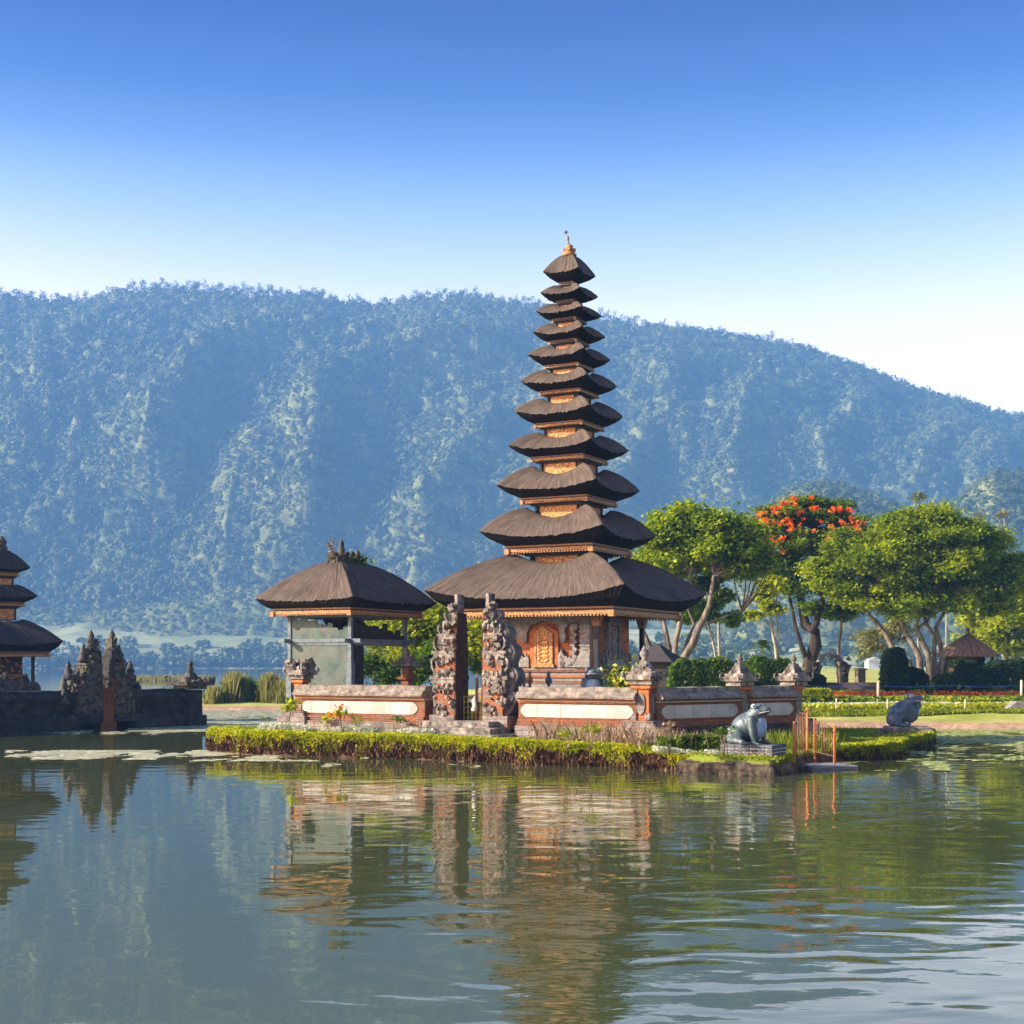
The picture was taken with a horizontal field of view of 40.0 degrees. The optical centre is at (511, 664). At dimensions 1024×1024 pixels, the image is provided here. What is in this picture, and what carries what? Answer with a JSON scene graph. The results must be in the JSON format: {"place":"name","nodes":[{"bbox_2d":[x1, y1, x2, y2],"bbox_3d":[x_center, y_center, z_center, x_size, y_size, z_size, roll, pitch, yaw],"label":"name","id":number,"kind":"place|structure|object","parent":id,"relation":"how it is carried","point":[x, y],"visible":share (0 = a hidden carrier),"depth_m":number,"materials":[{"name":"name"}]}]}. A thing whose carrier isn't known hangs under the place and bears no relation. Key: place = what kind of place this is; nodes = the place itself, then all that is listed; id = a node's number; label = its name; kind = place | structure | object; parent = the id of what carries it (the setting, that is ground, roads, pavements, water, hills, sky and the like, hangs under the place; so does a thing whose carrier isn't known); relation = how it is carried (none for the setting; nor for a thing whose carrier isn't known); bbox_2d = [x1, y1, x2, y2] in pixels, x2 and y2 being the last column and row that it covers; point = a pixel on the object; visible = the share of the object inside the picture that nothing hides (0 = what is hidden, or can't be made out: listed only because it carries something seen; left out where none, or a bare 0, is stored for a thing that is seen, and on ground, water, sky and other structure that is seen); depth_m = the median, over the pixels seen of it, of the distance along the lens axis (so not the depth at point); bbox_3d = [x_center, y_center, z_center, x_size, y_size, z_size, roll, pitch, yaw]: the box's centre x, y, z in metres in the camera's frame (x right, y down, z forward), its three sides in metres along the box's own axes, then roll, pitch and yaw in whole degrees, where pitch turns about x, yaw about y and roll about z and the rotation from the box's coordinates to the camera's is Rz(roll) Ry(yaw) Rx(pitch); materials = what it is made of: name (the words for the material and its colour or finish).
{"place":"outdoors","nodes":[
{"label":"outdoors","id":0,"kind":"place"},
{"bbox_2d":[80,722,124,729],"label":"courtyard floor","id":1,"kind":"structure","parent":0,"point":[88,726],"depth_m":73.88,"materials":[{"name":"stone"}]},
{"bbox_2d":[0,536,62,691],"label":"pagoda","id":2,"kind":"object","parent":1,"relation":"on","point":[20,639],"visible":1,"depth_m":82.39,"materials":[{"name":"black paint"}]},
{"bbox_2d":[0,690,79,734],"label":"temple wall","id":3,"kind":"structure","parent":1,"relation":"on","point":[22,712],"depth_m":70.28,"materials":[{"name":"stone"}]},
{"bbox_2d":[58,630,103,723],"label":"split gate tower","id":4,"kind":"structure","parent":1,"relation":"on","point":[85,683],"depth_m":72.75,"materials":[{"name":"stone"}]},
{"bbox_2d":[100,677,118,729],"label":"timber door","id":5,"kind":"structure","parent":4,"relation":"attached to","point":[109,696],"depth_m":73.64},
{"bbox_2d":[102,630,142,721],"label":"split gate tower","id":6,"kind":"structure","parent":1,"relation":"on","point":[114,667],"depth_m":74.37,"materials":[{"name":"stone"}]},
{"bbox_2d":[125,688,191,727],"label":"temple wall","id":7,"kind":"structure","parent":1,"relation":"on","point":[162,707],"depth_m":76.58,"materials":[{"name":"stone"}]},
{"bbox_2d":[165,660,215,725],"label":"wall pillar","id":8,"kind":"structure","parent":1,"relation":"on","point":[190,679],"depth_m":78.37,"materials":[{"name":"stone"}]},
{"bbox_2d":[136,675,212,680],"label":"reed bank","id":9,"kind":"structure","parent":0,"point":[156,678],"depth_m":295.17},
{"bbox_2d":[11,581,732,636],"bbox_3d":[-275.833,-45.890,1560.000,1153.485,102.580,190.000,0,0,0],"label":"hill","id":10,"kind":"structure","parent":0,"point":[277,622],"depth_m":1505.32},
{"bbox_2d":[12,579,732,636],"bbox_3d":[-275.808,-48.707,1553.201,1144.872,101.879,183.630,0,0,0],"label":"hill forest","id":11,"kind":"object","parent":10,"relation":"on","point":[56,612],"visible":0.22,"depth_m":1520.60,"materials":[{"name":"green plant"}]},
{"bbox_2d":[433,695,518,732],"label":"courtyard floor","id":12,"kind":"structure","parent":0,"point":[512,731],"depth_m":53.88,"materials":[{"name":"stone"}]},
{"bbox_2d":[255,538,436,697],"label":"pavilion","id":13,"kind":"structure","parent":12,"relation":"on","point":[342,594],"depth_m":60.15,"materials":[{"name":"black paint"}]},
{"bbox_2d":[389,646,424,684],"bbox_3d":[-4.659,0.400,62.500,1.194,2.500,1.194,0,0,28],"label":"shrine","id":14,"kind":"object","parent":12,"relation":"on","point":[406,662],"visible":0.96,"depth_m":62.31,"materials":[{"name":"stone"}]},
{"bbox_2d":[429,594,468,719],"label":"split gate tower","id":15,"kind":"structure","parent":12,"relation":"on","point":[449,678],"depth_m":53.49,"materials":[{"name":"stone"}]},
{"bbox_2d":[463,678,480,720],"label":"lattice gate","id":16,"kind":"structure","parent":15,"relation":"attached to","point":[474,704],"depth_m":53.46,"materials":[{"name":"orange paint"}]},
{"bbox_2d":[481,593,524,729],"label":"split gate tower","id":17,"kind":"structure","parent":12,"relation":"on","point":[503,677],"depth_m":52.41,"materials":[{"name":"stone"}]},
{"bbox_2d":[423,230,706,699],"bbox_3d":[2.440,-8.435,60.000,9.040,20.269,9.040,0,0,28],"label":"pagoda","id":18,"kind":"object","parent":12,"relation":"on","point":[570,601],"visible":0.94,"depth_m":58.58,"materials":[{"name":"black paint"}]},
{"bbox_2d":[581,667,607,686],"bbox_3d":[3.143,0.755,53.554,1.280,1.340,1.488,0,0,10],"label":"frog statue","id":19,"kind":"object","parent":12,"relation":"on","point":[591,677],"visible":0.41,"depth_m":53.12,"materials":[{"name":"grey"}]},
{"bbox_2d":[594,655,636,687],"bbox_3d":[4.225,0.729,52.619,2.368,2.220,1.958,0,0,0],"label":"flower bush","id":20,"kind":"object","parent":12,"relation":"on","point":[619,682],"visible":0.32,"depth_m":52.34,"materials":[{"name":"yellow plant"}]},
{"bbox_2d":[20,614,1001,667],"bbox_3d":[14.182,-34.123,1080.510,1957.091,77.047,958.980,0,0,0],"label":"farmland","id":21,"kind":"object","parent":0,"point":[147,642],"visible":0.12,"depth_m":1435.04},
{"bbox_2d":[22,628,1023,667],"bbox_3d":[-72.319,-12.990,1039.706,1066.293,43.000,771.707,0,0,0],"label":"woods","id":22,"kind":"object","parent":21,"relation":"on","point":[245,656],"visible":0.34,"depth_m":1297.63,"materials":[{"name":"plant"}]},
{"bbox_2d":[0,668,1023,1023],"bbox_3d":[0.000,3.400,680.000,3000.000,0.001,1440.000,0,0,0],"label":"water","id":23,"kind":"structure","parent":0,"point":[226,890],"depth_m":21.30,"materials":[{"name":"green liquid"}]},
{"bbox_2d":[126,710,284,731],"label":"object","id":24,"kind":"object","parent":23,"relation":"on","point":[227,716],"visible":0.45,"depth_m":84.75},
{"bbox_2d":[3,730,480,767],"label":"lily pads","id":25,"kind":"object","parent":23,"relation":"on","point":[74,755],"visible":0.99,"depth_m":52.75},
{"bbox_2d":[839,729,1023,770],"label":"lily pads","id":26,"kind":"object","parent":23,"relation":"on","point":[984,735],"visible":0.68,"depth_m":61.75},
{"bbox_2d":[0,286,1023,614],"bbox_3d":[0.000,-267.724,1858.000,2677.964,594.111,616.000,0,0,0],"label":"mountain","id":27,"kind":"structure","parent":0,"point":[462,340],"depth_m":1774.16,"materials":[{"name":"plant"}]},
{"bbox_2d":[0,284,1023,615],"bbox_3d":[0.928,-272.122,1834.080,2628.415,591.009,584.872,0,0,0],"label":"mountain forest","id":28,"kind":"object","parent":27,"relation":"on","point":[994,432],"visible":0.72,"depth_m":1810.41,"materials":[{"name":"green plant"}]},
{"bbox_2d":[0,277,1023,416],"bbox_3d":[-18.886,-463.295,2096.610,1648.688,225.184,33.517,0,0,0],"label":"ridge tree belt","id":29,"kind":"object","parent":27,"relation":"on","point":[323,292],"visible":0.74,"depth_m":2092.04,"materials":[{"name":"green plant"}]},
{"bbox_2d":[0,0,1023,415],"label":"sky","id":30,"kind":"structure","parent":0,"point":[845,178],"materials":[{"name":"blue"}]},
{"bbox_2d":[210,725,880,774],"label":"island","id":31,"kind":"structure","parent":0,"point":[804,757],"depth_m":47.58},
{"bbox_2d":[279,698,301,722],"bbox_3d":[-8.724,1.968,55.373,0.899,1.377,1.020,0,0,0],"label":"leafy plant","id":32,"kind":"object","parent":31,"relation":"on","point":[291,705],"visible":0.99,"depth_m":55.31,"materials":[{"name":"green plant"}]},
{"bbox_2d":[277,657,319,727],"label":"wall pillar","id":33,"kind":"structure","parent":31,"relation":"on","point":[298,672],"depth_m":56.97,"materials":[{"name":"stone"}]},
{"bbox_2d":[256,721,435,733],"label":"white flowers","id":34,"kind":"object","parent":31,"relation":"on","point":[294,726],"visible":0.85,"depth_m":53.16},
{"bbox_2d":[292,684,434,731],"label":"temple wall","id":35,"kind":"structure","parent":31,"relation":"on","point":[375,706],"depth_m":55.26,"materials":[{"name":"stone"}]},
{"bbox_2d":[364,637,439,685],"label":"dark shrub","id":36,"kind":"object","parent":31,"relation":"on","point":[382,670],"visible":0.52,"depth_m":73.53,"materials":[{"name":"green plant"}]},
{"bbox_2d":[364,596,449,684],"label":"lime tree","id":37,"kind":"object","parent":31,"relation":"on","point":[419,631],"visible":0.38,"depth_m":77.11,"materials":[{"name":"green plant"}]},
{"bbox_2d":[205,725,683,770],"bbox_3d":[-3.734,2.912,50.858,21.735,1.039,3.205,0,0,34],"label":"edging hedge","id":38,"kind":"object","parent":31,"relation":"on","point":[452,747],"visible":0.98,"depth_m":50.03,"materials":[{"name":"green plant"}]},
{"bbox_2d":[407,720,514,737],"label":"gate steps","id":39,"kind":"structure","parent":31,"relation":"on","point":[474,727],"depth_m":51.91,"materials":[{"name":"grey stone"}]},
{"bbox_2d":[467,619,482,677],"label":"lime tree","id":40,"kind":"object","parent":31,"relation":"on","point":[474,630],"visible":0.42,"depth_m":75.37,"materials":[{"name":"green plant"}]},
{"bbox_2d":[515,686,636,740],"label":"temple wall","id":41,"kind":"structure","parent":31,"relation":"on","point":[593,705],"depth_m":50.95,"materials":[{"name":"stone"}]},
{"bbox_2d":[582,724,601,752],"bbox_3d":[2.449,2.307,44.074,0.589,0.927,0.620,0,0,33],"label":"leafy plant","id":42,"kind":"object","parent":31,"relation":"on","point":[592,729],"visible":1,"depth_m":44.07,"materials":[{"name":"green plant"}]},
{"bbox_2d":[527,718,666,748],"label":"weeds","id":43,"kind":"object","parent":31,"relation":"on","point":[610,736],"visible":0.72,"depth_m":48.04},
{"bbox_2d":[616,646,667,742],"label":"wall pillar","id":44,"kind":"structure","parent":31,"relation":"on","point":[643,677],"depth_m":49.76,"materials":[{"name":"stone"}]},
{"bbox_2d":[657,735,681,756],"bbox_3d":[4.704,2.438,42.363,0.806,0.718,0.687,0,0,0],"label":"leafy plant","id":45,"kind":"object","parent":31,"relation":"on","point":[671,741],"visible":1,"depth_m":42.36,"materials":[{"name":"green plant"}]},
{"bbox_2d":[651,745,720,754],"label":"flowers","id":46,"kind":"object","parent":31,"relation":"on","point":[655,748],"visible":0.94,"depth_m":43.51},
{"bbox_2d":[676,760,701,772],"bbox_3d":[5.721,3.298,44.684,0.973,0.500,0.576,5,1,16],"label":"kerb stone","id":47,"kind":"object","parent":31,"relation":"on","point":[690,766],"visible":0.46,"depth_m":44.47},
{"bbox_2d":[652,727,726,751],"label":"weeds","id":48,"kind":"object","parent":31,"relation":"on","point":[698,742],"visible":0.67,"depth_m":45.38,"materials":[{"name":"green plant"}]},
{"bbox_2d":[654,686,745,742],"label":"temple wall","id":49,"kind":"structure","parent":31,"relation":"on","point":[697,710],"depth_m":51.06,"materials":[{"name":"orange brick"}]},
{"bbox_2d":[697,762,726,773],"bbox_3d":[6.322,3.303,43.988,1.103,0.500,0.576,-3,-1,11],"label":"kerb stone","id":50,"kind":"object","parent":31,"relation":"on","point":[708,768],"visible":0.52,"depth_m":43.77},
{"bbox_2d":[709,725,735,756],"bbox_3d":[6.592,2.389,44.000,0.879,1.031,0.526,0,0,0],"label":"leafy plant","id":51,"kind":"object","parent":31,"relation":"on","point":[723,731],"visible":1,"depth_m":44.00,"materials":[{"name":"green plant"}]},
{"bbox_2d":[718,762,748,774],"bbox_3d":[6.905,3.285,43.648,1.038,0.500,0.576,-5,-1,8],"label":"kerb stone","id":52,"kind":"object","parent":31,"relation":"on","point":[729,768],"visible":0.55,"depth_m":43.42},
{"bbox_2d":[676,753,794,763],"bbox_3d":[7.117,3.251,44.813,3.635,0.958,1.337,0,0,27],"label":"grass fringe","id":53,"kind":"object","parent":31,"relation":"on","point":[686,756],"depth_m":44.28,"materials":[{"name":"green plant"}]},
{"bbox_2d":[719,653,761,739],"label":"wall pillar","id":54,"kind":"structure","parent":31,"relation":"on","point":[741,676],"depth_m":52.81,"materials":[{"name":"stone"}]},
{"bbox_2d":[720,743,785,755],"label":"brick plinth","id":55,"kind":"structure","parent":31,"relation":"on","point":[769,749],"depth_m":44.31,"materials":[{"name":"grey paint"}]},
{"bbox_2d":[725,703,771,744],"bbox_3d":[7.594,1.873,44.775,1.446,1.302,1.244,0,0,34],"label":"frog statue","id":56,"kind":"object","parent":55,"relation":"on","point":[750,724],"visible":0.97,"depth_m":44.45,"materials":[{"name":"grey"}]},
{"bbox_2d":[738,764,775,775],"bbox_3d":[7.532,3.327,43.314,1.168,0.500,0.577,2,0,12],"label":"kerb stone","id":57,"kind":"object","parent":31,"relation":"on","point":[754,770],"visible":0.61,"depth_m":43.08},
{"bbox_2d":[748,685,800,739],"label":"temple wall","id":58,"kind":"structure","parent":31,"relation":"on","point":[779,700],"depth_m":53.74,"materials":[{"name":"orange brick"}]},
{"bbox_2d":[774,654,818,737],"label":"wall pillar","id":59,"kind":"structure","parent":31,"relation":"on","point":[793,673],"depth_m":54.69,"materials":[{"name":"stone"}]},
{"bbox_2d":[793,707,808,762],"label":"metal gate","id":60,"kind":"structure","parent":31,"relation":"on","point":[805,731],"depth_m":46.66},
{"bbox_2d":[759,729,844,750],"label":"weeds","id":61,"kind":"object","parent":31,"relation":"on","point":[783,738],"visible":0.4,"depth_m":48.97,"materials":[{"name":"green plant"}]},
{"bbox_2d":[813,718,835,763],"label":"metal gate","id":62,"kind":"structure","parent":31,"relation":"on","point":[834,743],"depth_m":46.89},
{"bbox_2d":[804,762,857,769],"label":"landing slab","id":63,"kind":"structure","parent":31,"relation":"on","point":[821,766],"depth_m":45.83,"materials":[{"name":"grey stone"}]},
{"bbox_2d":[837,728,936,760],"bbox_3d":[15.461,3.199,56.176,2.133,0.969,15.382,0,0,28],"label":"edging hedge","id":64,"kind":"object","parent":31,"relation":"on","point":[890,746],"visible":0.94,"depth_m":51.30,"materials":[{"name":"green plant"}]},
{"bbox_2d":[878,726,933,733],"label":"stone slab","id":65,"kind":"structure","parent":31,"relation":"on","point":[890,729],"depth_m":60.03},
{"bbox_2d":[886,693,923,726],"bbox_3d":[16.928,1.947,60.585,1.572,1.415,1.352,0,0,18],"label":"frog statue","id":66,"kind":"object","parent":65,"relation":"on","point":[903,712],"visible":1,"depth_m":60.21,"materials":[{"name":"grey"}]},
{"bbox_2d":[228,725,891,759],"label":"grass","id":67,"kind":"structure","parent":0,"point":[865,734],"depth_m":56.13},
{"bbox_2d":[202,668,1023,728],"bbox_3d":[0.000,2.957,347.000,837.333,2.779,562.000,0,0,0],"label":"bank","id":68,"kind":"structure","parent":0,"point":[985,721],"depth_m":78.85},
{"bbox_2d":[202,684,232,703],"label":"reed clump","id":69,"kind":"object","parent":68,"relation":"on","point":[213,694],"visible":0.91,"depth_m":108.89,"materials":[{"name":"green plant"}]},
{"bbox_2d":[220,669,252,702],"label":"reed clump","id":70,"kind":"object","parent":68,"relation":"on","point":[231,686],"visible":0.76,"depth_m":110.68,"materials":[{"name":"green plant"}]},
{"bbox_2d":[240,675,258,701],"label":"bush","id":71,"kind":"object","parent":68,"relation":"on","point":[249,691],"visible":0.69,"depth_m":111.80,"materials":[{"name":"green plant"}]},
{"bbox_2d":[251,671,283,702],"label":"reed clump","id":72,"kind":"object","parent":68,"relation":"on","point":[264,684],"visible":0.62,"depth_m":110.54,"materials":[{"name":"green plant"}]},
{"bbox_2d":[267,677,293,703],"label":"reed clump","id":73,"kind":"object","parent":68,"relation":"on","point":[279,692],"visible":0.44,"depth_m":109.38,"materials":[{"name":"green plant"}]},
{"bbox_2d":[632,643,681,686],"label":"dark shelter","id":74,"kind":"object","parent":68,"relation":"on","point":[660,657],"visible":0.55,"depth_m":92.92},
{"bbox_2d":[672,573,725,657],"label":"slender tree","id":75,"kind":"object","parent":68,"relation":"on","point":[697,610],"visible":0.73,"depth_m":98.59,"materials":[{"name":"green plant"}]},
{"bbox_2d":[664,656,734,686],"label":"hedge","id":76,"kind":"object","parent":68,"relation":"on","point":[696,672],"visible":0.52,"depth_m":86.98,"materials":[{"name":"plant"}]},
{"bbox_2d":[612,494,794,669],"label":"shade tree","id":77,"kind":"object","parent":68,"relation":"on","point":[688,540],"visible":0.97,"depth_m":95.48,"materials":[{"name":"green plant"}]},
{"bbox_2d":[700,571,748,655],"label":"slender tree","id":78,"kind":"object","parent":68,"relation":"on","point":[727,595],"visible":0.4,"depth_m":100.63,"materials":[{"name":"green plant"}]},
{"bbox_2d":[743,573,796,658],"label":"slender tree","id":79,"kind":"object","parent":68,"relation":"on","point":[766,602],"visible":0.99,"depth_m":104.66,"materials":[{"name":"green plant"}]},
{"bbox_2d":[742,655,802,694],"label":"hedge","id":80,"kind":"object","parent":68,"relation":"on","point":[766,668],"visible":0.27,"depth_m":88.88,"materials":[{"name":"plant"}]},
{"bbox_2d":[743,491,874,672],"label":"flame tree","id":81,"kind":"object","parent":68,"relation":"on","point":[788,513],"visible":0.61,"depth_m":113.04,"materials":[{"name":"green plant"}]},
{"bbox_2d":[803,672,827,687],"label":"hedge","id":82,"kind":"object","parent":68,"relation":"on","point":[818,679],"visible":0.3,"depth_m":103.41,"materials":[{"name":"plant"}]},
{"bbox_2d":[802,687,833,697],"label":"hedge","id":83,"kind":"object","parent":68,"relation":"on","point":[812,691],"visible":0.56,"depth_m":95.37,"materials":[{"name":"plant"}]},
{"bbox_2d":[812,652,850,681],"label":"carved gateway","id":84,"kind":"object","parent":68,"relation":"on","point":[845,667],"visible":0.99,"depth_m":105.82,"materials":[{"name":"stone"}]},
{"bbox_2d":[813,591,868,681],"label":"slender tree","id":85,"kind":"object","parent":68,"relation":"on","point":[846,614],"visible":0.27,"depth_m":115.67,"materials":[{"name":"green plant"}]},
{"bbox_2d":[853,668,867,681],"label":"brick pillar","id":86,"kind":"structure","parent":68,"relation":"on","point":[860,674],"depth_m":107.70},
{"bbox_2d":[827,682,913,693],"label":"brick steps","id":87,"kind":"structure","parent":68,"relation":"on","point":[843,686],"depth_m":104.25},
{"bbox_2d":[847,617,923,661],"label":"airy tree","id":88,"kind":"object","parent":68,"relation":"on","point":[870,645],"visible":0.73,"depth_m":139.40,"materials":[{"name":"green plant"}]},
{"bbox_2d":[878,647,910,693],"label":"hedge","id":89,"kind":"object","parent":68,"relation":"on","point":[894,667],"visible":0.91,"depth_m":103.07,"materials":[{"name":"plant"}]},
{"bbox_2d":[786,498,1023,681],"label":"spreading tree","id":90,"kind":"object","parent":68,"relation":"on","point":[944,559],"visible":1,"depth_m":108.25,"materials":[{"name":"green plant"}]},
{"bbox_2d":[803,696,1019,702],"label":"leafy row","id":91,"kind":"object","parent":68,"relation":"on","point":[935,698],"visible":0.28,"depth_m":93.96,"materials":[{"name":"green plant"}]},
{"bbox_2d":[802,701,1021,704],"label":"pale flowers","id":92,"kind":"object","parent":68,"relation":"on","point":[924,702],"visible":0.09,"depth_m":88.54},
{"bbox_2d":[802,701,1022,709],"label":"leafy row","id":93,"kind":"object","parent":68,"relation":"on","point":[970,705],"visible":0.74,"depth_m":84.65,"materials":[{"name":"green plant"}]},
{"bbox_2d":[802,707,1023,716],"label":"bank grass","id":94,"kind":"structure","parent":68,"relation":"on","point":[838,712],"depth_m":80.63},
{"bbox_2d":[802,693,1023,702],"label":"leafy row","id":95,"kind":"object","parent":68,"relation":"on","point":[870,699],"visible":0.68,"depth_m":91.67,"materials":[{"name":"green plant"}]},
{"bbox_2d":[909,666,930,689],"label":"hedge","id":96,"kind":"object","parent":68,"relation":"on","point":[919,677],"visible":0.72,"depth_m":104.42,"materials":[{"name":"plant"}]},
{"bbox_2d":[833,690,1019,695],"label":"red flowers","id":97,"kind":"object","parent":68,"relation":"on","point":[887,693],"visible":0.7,"depth_m":99.87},
{"bbox_2d":[929,673,993,695],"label":"hedge","id":98,"kind":"object","parent":68,"relation":"on","point":[976,681],"visible":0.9,"depth_m":100.98,"materials":[{"name":"plant"}]},
{"bbox_2d":[947,657,981,674],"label":"round bush","id":99,"kind":"object","parent":68,"relation":"on","point":[962,665],"visible":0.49,"depth_m":102.97,"materials":[{"name":"green plant"}]},
{"bbox_2d":[936,627,1000,672],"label":"tiled hut","id":100,"kind":"object","parent":68,"relation":"on","point":[967,645],"visible":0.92,"depth_m":114.43,"materials":[{"name":"ceramic"}]},
{"bbox_2d":[915,683,1023,694],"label":"leafy row","id":101,"kind":"object","parent":68,"relation":"on","point":[998,687],"visible":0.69,"depth_m":101.04,"materials":[{"name":"red plant"}]},
{"bbox_2d":[946,592,1023,659],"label":"light tree","id":102,"kind":"object","parent":68,"relation":"on","point":[994,634],"visible":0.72,"depth_m":133.77,"materials":[{"name":"green plant"}]},
{"bbox_2d":[980,658,1023,690],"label":"hedge","id":103,"kind":"object","parent":68,"relation":"on","point":[1006,672],"visible":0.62,"depth_m":104.13,"materials":[{"name":"plant"}]},
{"bbox_2d":[725,474,1023,647],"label":"hill","id":104,"kind":"structure","parent":0,"point":[826,625],"depth_m":977.05,"materials":[{"name":"plant"}]},
{"bbox_2d":[721,466,1023,649],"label":"hill forest","id":105,"kind":"object","parent":104,"relation":"on","point":[865,497],"visible":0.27,"depth_m":1068.24,"materials":[{"name":"green plant"}]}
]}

